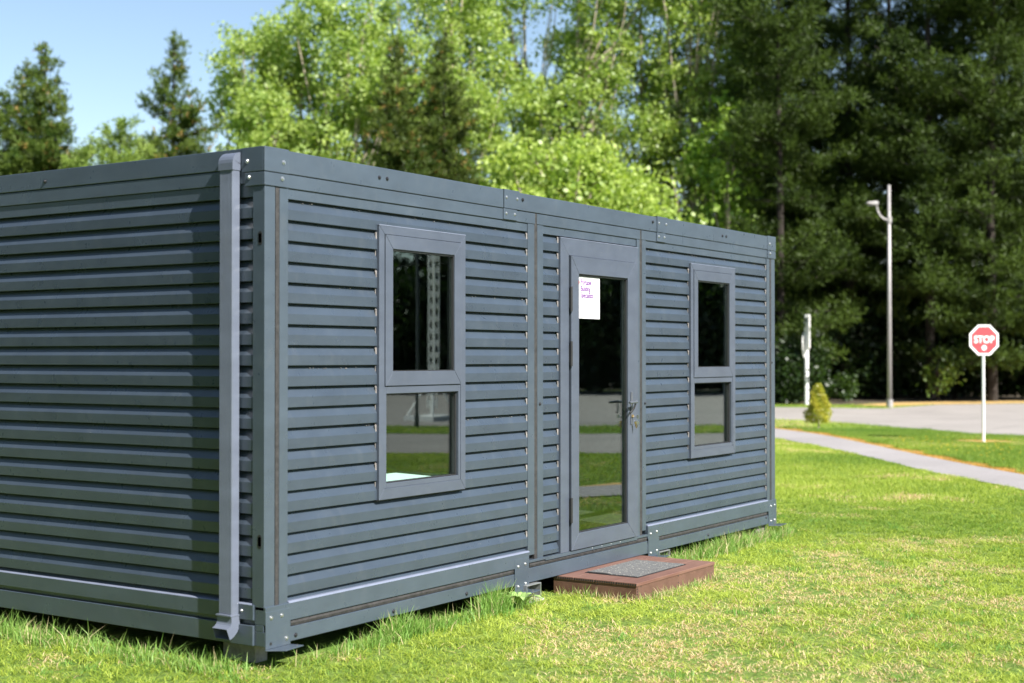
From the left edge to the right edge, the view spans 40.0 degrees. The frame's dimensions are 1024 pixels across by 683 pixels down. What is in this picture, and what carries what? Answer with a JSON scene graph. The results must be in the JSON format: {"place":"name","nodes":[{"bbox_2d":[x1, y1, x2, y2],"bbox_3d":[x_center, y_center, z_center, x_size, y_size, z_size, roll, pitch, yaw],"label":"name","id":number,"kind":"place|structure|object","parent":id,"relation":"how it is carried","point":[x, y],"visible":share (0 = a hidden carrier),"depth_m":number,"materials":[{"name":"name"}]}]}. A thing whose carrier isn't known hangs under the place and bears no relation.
{"place":"outdoors","nodes":[
{"label":"outdoors","id":0,"kind":"place"},
{"bbox_2d":[0,0,1022,264],"label":"sky","id":1,"kind":"structure","parent":0,"point":[108,48],"materials":[{"name":"blue"}]},
{"bbox_2d":[0,402,1023,682],"bbox_3d":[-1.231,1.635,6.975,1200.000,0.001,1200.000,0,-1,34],"label":"lawn","id":2,"kind":"structure","parent":0,"point":[144,637],"depth_m":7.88,"materials":[{"name":"plant"}]},
{"bbox_2d":[0,86,35,175],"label":"pine tree","id":3,"kind":"object","parent":2,"relation":"on","point":[6,162],"visible":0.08,"depth_m":48.91,"materials":[{"name":"green plant"}]},
{"bbox_2d":[0,57,56,168],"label":"pine tree","id":4,"kind":"object","parent":2,"relation":"on","point":[21,89],"depth_m":51.75,"materials":[{"name":"green plant"}]},
{"bbox_2d":[0,40,99,174],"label":"pine tree","id":5,"kind":"object","parent":2,"relation":"on","point":[40,146],"visible":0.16,"depth_m":49.40,"materials":[{"name":"green plant"}]},
{"bbox_2d":[56,113,163,168],"bbox_3d":[-12.697,-2.830,47.074,5.973,9.824,5.641,0,-1,-10],"label":"broadleaf tree","id":6,"kind":"object","parent":2,"relation":"on","point":[108,154],"visible":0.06,"depth_m":46.64,"materials":[{"name":"leaf"},{"name":"bark"}]},
{"bbox_2d":[128,28,226,158],"bbox_3d":[-11.562,-4.470,48.673,7.993,13.140,7.530,0,-1,5],"label":"pine tree","id":7,"kind":"object","parent":2,"relation":"on","point":[180,142],"visible":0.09,"depth_m":48.71,"materials":[{"name":"green plant"}]},
{"bbox_2d":[223,642,266,662],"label":"support block","id":8,"kind":"structure","parent":2,"relation":"on","point":[256,654],"depth_m":7.22,"materials":[{"name":"concrete"}]},
{"bbox_2d":[192,17,325,154],"bbox_3d":[-9.878,-5.390,56.114,6.499,15.145,6.301,0,-1,34],"label":"broadleaf tree","id":9,"kind":"object","parent":2,"relation":"on","point":[265,100],"visible":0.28,"depth_m":55.30,"materials":[{"name":"green plant"}]},
{"bbox_2d":[202,9,355,155],"bbox_3d":[-8.781,-5.764,58.559,6.619,15.952,6.765,0,-1,34],"label":"broadleaf tree","id":10,"kind":"object","parent":2,"relation":"on","point":[303,96],"visible":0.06,"depth_m":57.60,"materials":[{"name":"green plant"}]},
{"bbox_2d":[272,0,426,168],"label":"broadleaf tree","id":11,"kind":"object","parent":2,"relation":"on","point":[341,120],"visible":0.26,"depth_m":54.98,"materials":[{"name":"green plant"}]},
{"bbox_2d":[360,35,462,180],"bbox_3d":[-3.675,-4.223,48.142,5.493,12.634,5.441,0,-1,34],"label":"pine tree","id":12,"kind":"object","parent":2,"relation":"on","point":[399,153],"visible":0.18,"depth_m":47.57,"materials":[{"name":"green plant"}]},
{"bbox_2d":[331,0,498,176],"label":"broadleaf tree","id":13,"kind":"object","parent":2,"relation":"on","point":[389,14],"visible":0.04,"depth_m":59.16,"materials":[{"name":"green plant"}]},
{"bbox_2d":[408,28,487,184],"bbox_3d":[-2.454,-4.436,48.963,5.876,13.078,5.680,0,-1,34],"label":"pine tree","id":14,"kind":"object","parent":2,"relation":"on","point":[441,128],"visible":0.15,"depth_m":48.68,"materials":[{"name":"green plant"}]},
{"bbox_2d":[472,598,495,608],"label":"support block","id":15,"kind":"structure","parent":2,"relation":"on","point":[476,602],"depth_m":8.72,"materials":[{"name":"concrete"}]},
{"bbox_2d":[0,514,1022,682],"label":"grass tufts","id":16,"kind":"object","parent":2,"relation":"on","point":[400,630],"visible":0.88,"depth_m":7.80,"materials":[{"name":"green plant"}]},
{"bbox_2d":[500,591,542,608],"bbox_3d":[0.054,1.602,8.678,0.300,0.093,0.196,0,-1,34],"label":"plantain weed","id":17,"kind":"object","parent":2,"relation":"on","point":[524,596],"visible":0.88,"depth_m":8.66,"materials":[{"name":"green plant"}]},
{"bbox_2d":[510,582,543,601],"bbox_3d":[0.085,1.606,9.007,0.165,0.122,0.200,0,-1,34],"label":"jack stand","id":18,"kind":"object","parent":2,"relation":"on","point":[534,585],"visible":0.33,"depth_m":9.03,"materials":[{"name":"metal"}]},
{"bbox_2d":[0,146,786,651],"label":"portable cabin","id":19,"kind":"object","parent":18,"relation":"on","point":[236,386],"visible":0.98,"depth_m":7.88,"materials":[{"name":"metal"}]},
{"bbox_2d":[386,471,444,480],"bbox_3d":[-0.925,1.136,8.074,0.500,0.659,1.560,0,-1,34],"label":"table","id":20,"kind":"object","parent":19,"relation":"on","point":[397,475],"visible":0.16,"depth_m":8.54,"materials":[{"name":"laminate"}]},
{"bbox_2d":[373,224,465,500],"bbox_3d":[-0.521,0.120,8.078,0.054,1.522,0.824,0,-1,34],"label":"window","id":21,"kind":"structure","parent":19,"relation":"in","point":[390,238],"depth_m":8.04,"materials":[{"name":"paint"}]},
{"bbox_2d":[579,276,599,318],"bbox_3d":[0.523,-0.298,9.639,0.003,0.284,0.308,0,-1,34],"label":"notice","id":22,"kind":"object","parent":19,"relation":"attached to","point":[589,297],"visible":1,"depth_m":9.65,"materials":[{"name":"paper"}]},
{"bbox_2d":[569,256,637,550],"bbox_3d":[0.644,0.415,9.762,0.117,1.969,0.909,0,-1,34],"label":"door","id":23,"kind":"structure","parent":19,"relation":"in","point":[578,266],"depth_m":9.86,"materials":[{"name":"paint"}]},
{"bbox_2d":[633,415,638,427],"bbox_3d":[0.889,0.573,10.071,0.046,0.096,0.019,0,-1,34],"label":"key bunch","id":24,"kind":"object","parent":19,"relation":"hanging from","point":[636,423],"visible":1,"depth_m":10.06,"materials":[{"name":"metal"}]},
{"bbox_2d":[686,263,734,458],"bbox_3d":[1.594,0.156,11.266,0.054,1.522,0.824,0,-1,34],"label":"window","id":25,"kind":"structure","parent":19,"relation":"in","point":[697,272],"depth_m":11.24,"materials":[{"name":"paint"}]},
{"bbox_2d":[496,0,685,208],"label":"broadleaf tree","id":26,"kind":"object","parent":2,"relation":"on","point":[604,83],"visible":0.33,"depth_m":56.35,"materials":[{"name":"green plant"}]},
{"bbox_2d":[553,555,714,601],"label":"step","id":27,"kind":"structure","parent":2,"relation":"on","point":[690,570],"depth_m":9.26,"materials":[{"name":"brown wood"}]},
{"bbox_2d":[585,560,685,577],"bbox_3d":[0.847,1.540,9.588,0.399,0.011,0.704,0,-1,34],"label":"doormat","id":28,"kind":"object","parent":27,"relation":"on","point":[632,568],"visible":1,"depth_m":9.55,"materials":[{"name":"black rubber"}]},
{"bbox_2d":[644,549,669,557],"bbox_3d":[1.085,1.623,10.552,0.165,0.122,0.200,0,-1,34],"label":"jack stand","id":29,"kind":"object","parent":2,"relation":"on","point":[667,551],"visible":0.17,"depth_m":10.58,"materials":[{"name":"metal"}]},
{"bbox_2d":[737,524,766,537],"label":"support block","id":30,"kind":"structure","parent":2,"relation":"on","point":[750,530],"depth_m":12.08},
{"bbox_2d":[802,383,833,427],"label":"golden conifer","id":31,"kind":"object","parent":2,"relation":"on","point":[819,400],"visible":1,"depth_m":30.40,"materials":[{"name":"yellow plant"}]},
{"bbox_2d":[865,185,892,407],"bbox_3d":[11.354,-1.399,43.508,0.817,6.880,0.240,0,-1,0],"label":"street lamp","id":32,"kind":"object","parent":2,"relation":"on","point":[889,399],"visible":1,"depth_m":43.48,"materials":[{"name":"metal"}]},
{"bbox_2d":[775,429,1023,488],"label":"footpath","id":33,"kind":"structure","parent":2,"relation":"on","point":[983,474],"depth_m":21.27,"materials":[{"name":"concrete"}]},
{"bbox_2d":[783,429,1020,473],"bbox_3d":[4.724,1.867,28.423,3.420,0.001,59.975,0,-1,-9],"label":"dry verge edge","id":34,"kind":"object","parent":2,"relation":"on","point":[915,452],"visible":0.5,"depth_m":23.16,"materials":[{"name":"brown plant"}]},
{"bbox_2d":[775,426,1023,474],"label":"dry grass","id":35,"kind":"structure","parent":34,"relation":"on","point":[980,464],"depth_m":22.83,"materials":[{"name":"plant"}]},
{"bbox_2d":[859,401,1023,405],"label":"leaf litter strip","id":36,"kind":"object","parent":2,"relation":"on","point":[930,403],"visible":0.8,"depth_m":48.05,"materials":[{"name":"orange plant"}]},
{"bbox_2d":[883,435,1011,458],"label":"dandelions","id":37,"kind":"object","parent":2,"relation":"on","point":[940,440],"visible":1,"depth_m":24.45,"materials":[{"name":"plant"}]},
{"bbox_2d":[956,440,1011,442],"bbox_3d":[8.611,1.833,25.740,1.291,0.001,1.313,0,-1,34],"label":"bare soil patch","id":38,"kind":"object","parent":2,"relation":"on","point":[978,441],"visible":0.28,"depth_m":26.15,"materials":[{"name":"brown soil"}]},
{"bbox_2d":[969,325,998,440],"bbox_3d":[8.618,0.820,25.747,0.554,2.247,0.070,0,-1,-6],"label":"stop sign","id":39,"kind":"object","parent":38,"relation":"on","point":[983,340],"visible":0.99,"depth_m":25.73,"materials":[{"name":"red metal"}]},
{"bbox_2d":[775,403,1023,435],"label":"road","id":40,"kind":"structure","parent":0,"point":[1008,419],"depth_m":36.88,"materials":[{"name":"grey asphalt"}]},
{"bbox_2d":[775,383,1023,404],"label":"woodland floor","id":41,"kind":"structure","parent":0,"point":[861,399],"depth_m":51.56,"materials":[{"name":"brown soil"}]},
{"bbox_2d":[390,0,528,188],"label":"broadleaf tree","id":42,"kind":"object","parent":41,"relation":"on","point":[451,20],"visible":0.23,"depth_m":56.35,"materials":[{"name":"green plant"}]},
{"bbox_2d":[456,0,616,191],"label":"broadleaf tree","id":43,"kind":"object","parent":41,"relation":"on","point":[521,89],"visible":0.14,"depth_m":57.97,"materials":[{"name":"green plant"}]},
{"bbox_2d":[476,123,718,223],"bbox_3d":[2.379,-2.315,41.978,10.017,8.736,4.624,0,-1,-4],"label":"broadleaf tree","id":44,"kind":"object","parent":41,"relation":"on","point":[561,183],"visible":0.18,"depth_m":41.45,"materials":[{"name":"green plant"}]},
{"bbox_2d":[572,0,738,220],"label":"broadleaf tree","id":45,"kind":"object","parent":41,"relation":"on","point":[645,84],"visible":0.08,"depth_m":58.69,"materials":[{"name":"green plant"}]},
{"bbox_2d":[634,0,775,272],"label":"broadleaf tree","id":46,"kind":"object","parent":41,"relation":"on","point":[696,82],"visible":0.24,"depth_m":56.48,"materials":[{"name":"green plant"}]},
{"bbox_2d":[670,84,768,232],"bbox_3d":[7.515,-3.491,50.096,4.186,11.221,4.240,0,-1,34],"label":"broadleaf tree","id":47,"kind":"object","parent":41,"relation":"on","point":[717,184],"visible":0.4,"depth_m":49.63,"materials":[{"name":"green plant"}]},
{"bbox_2d":[696,0,805,348],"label":"broadleaf tree","id":48,"kind":"object","parent":41,"relation":"on","point":[745,100],"depth_m":58.43,"materials":[{"name":"green plant"}]},
{"bbox_2d":[669,0,845,303],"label":"pine tree","id":49,"kind":"object","parent":41,"relation":"on","point":[763,78],"visible":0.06,"depth_m":57.02,"materials":[{"name":"green plant"}]},
{"bbox_2d":[666,0,885,401],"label":"pine tree","id":50,"kind":"object","parent":41,"relation":"on","point":[806,115],"visible":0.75,"depth_m":48.35,"materials":[{"name":"green plant"}]},
{"bbox_2d":[802,314,809,404],"bbox_3d":[9.615,0.594,45.997,0.205,2.950,0.795,0,-1,16],"label":"road sign","id":51,"kind":"object","parent":41,"relation":"on","point":[805,342],"visible":0.91,"depth_m":45.94,"materials":[{"name":"white metal"}]},
{"bbox_2d":[775,330,845,403],"bbox_3d":[9.355,0.814,47.044,3.216,2.544,3.875,0,-1,34],"label":"bush","id":52,"kind":"object","parent":41,"relation":"on","point":[789,361],"visible":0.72,"depth_m":46.34,"materials":[{"name":"green plant"}]},
{"bbox_2d":[721,0,923,385],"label":"pine tree","id":53,"kind":"object","parent":41,"relation":"on","point":[814,144],"visible":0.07,"depth_m":55.97,"materials":[{"name":"green plant"}]},
{"bbox_2d":[784,303,893,398],"bbox_3d":[11.759,0.325,52.062,5.037,3.638,4.181,0,-1,-34],"label":"bush","id":54,"kind":"object","parent":41,"relation":"on","point":[854,348],"visible":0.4,"depth_m":51.46,"materials":[{"name":"green plant"}]},
{"bbox_2d":[824,370,864,401],"bbox_3d":[11.451,1.542,49.023,1.496,1.171,1.538,0,-1,34],"label":"bush","id":55,"kind":"object","parent":41,"relation":"on","point":[847,390],"visible":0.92,"depth_m":48.83,"materials":[{"name":"green plant"}]},
{"bbox_2d":[738,0,956,398],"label":"pine tree","id":56,"kind":"object","parent":41,"relation":"on","point":[841,34],"visible":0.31,"depth_m":52.15,"materials":[{"name":"green plant"}]},
{"bbox_2d":[803,298,924,397],"bbox_3d":[13.309,0.195,52.977,5.425,3.918,4.502,0,-1,18],"label":"bush","id":57,"kind":"object","parent":41,"relation":"on","point":[904,367],"visible":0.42,"depth_m":51.94,"materials":[{"name":"green plant"}]},
{"bbox_2d":[862,105,917,389],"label":"pine tree","id":58,"kind":"object","parent":41,"relation":"on","point":[901,213],"depth_m":65.99,"materials":[{"name":"green plant"}]},
{"bbox_2d":[788,0,1006,366],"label":"pine tree","id":59,"kind":"object","parent":41,"relation":"on","point":[897,15],"visible":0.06,"depth_m":57.12,"materials":[{"name":"green plant"}]},
{"bbox_2d":[811,0,1023,400],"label":"pine tree","id":60,"kind":"object","parent":41,"relation":"on","point":[916,133],"visible":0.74,"depth_m":49.24,"materials":[{"name":"green plant"}]},
{"bbox_2d":[856,292,979,397],"bbox_3d":[15.287,0.067,53.965,5.812,4.197,4.824,0,-1,8],"label":"bush","id":61,"kind":"object","parent":41,"relation":"on","point":[906,385],"visible":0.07,"depth_m":53.12,"materials":[{"name":"green plant"}]},
{"bbox_2d":[915,346,966,401],"bbox_3d":[15.043,1.118,49.002,1.744,1.992,1.391,0,-1,-35],"label":"bush","id":62,"kind":"object","parent":41,"relation":"on","point":[941,372],"visible":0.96,"depth_m":48.84,"materials":[{"name":"green plant"}]},
{"bbox_2d":[869,0,1023,400],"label":"pine tree","id":63,"kind":"object","parent":41,"relation":"on","point":[992,296],"visible":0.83,"depth_m":48.64,"materials":[{"name":"green plant"}]},
{"bbox_2d":[875,0,1023,395],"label":"pine tree","id":64,"kind":"object","parent":41,"relation":"on","point":[954,26],"visible":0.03,"depth_m":56.00,"materials":[{"name":"green plant"}]},
{"bbox_2d":[896,295,1021,397],"bbox_3d":[16.735,0.196,53.024,5.425,3.918,4.502,0,-1,19],"label":"bush","id":65,"kind":"object","parent":41,"relation":"on","point":[969,389],"visible":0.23,"depth_m":52.45,"materials":[{"name":"green plant"}]},
{"bbox_2d":[944,5,1023,294],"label":"pine tree","id":66,"kind":"object","parent":41,"relation":"on","point":[1018,164],"visible":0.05,"depth_m":56.90,"materials":[{"name":"green plant"}]},
{"bbox_2d":[947,0,1023,309],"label":"pine tree","id":67,"kind":"object","parent":41,"relation":"on","point":[1004,226],"visible":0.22,"depth_m":49.97,"materials":[{"name":"green plant"}]},
{"bbox_2d":[958,301,1023,395],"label":"bush","id":68,"kind":"object","parent":41,"relation":"on","point":[1014,384],"depth_m":52.89,"materials":[{"name":"green plant"}]},
{"bbox_2d":[963,305,1023,397],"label":"bush","id":69,"kind":"object","parent":41,"relation":"on","point":[1016,372],"visible":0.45,"depth_m":51.40,"materials":[{"name":"green plant"}]}
]}

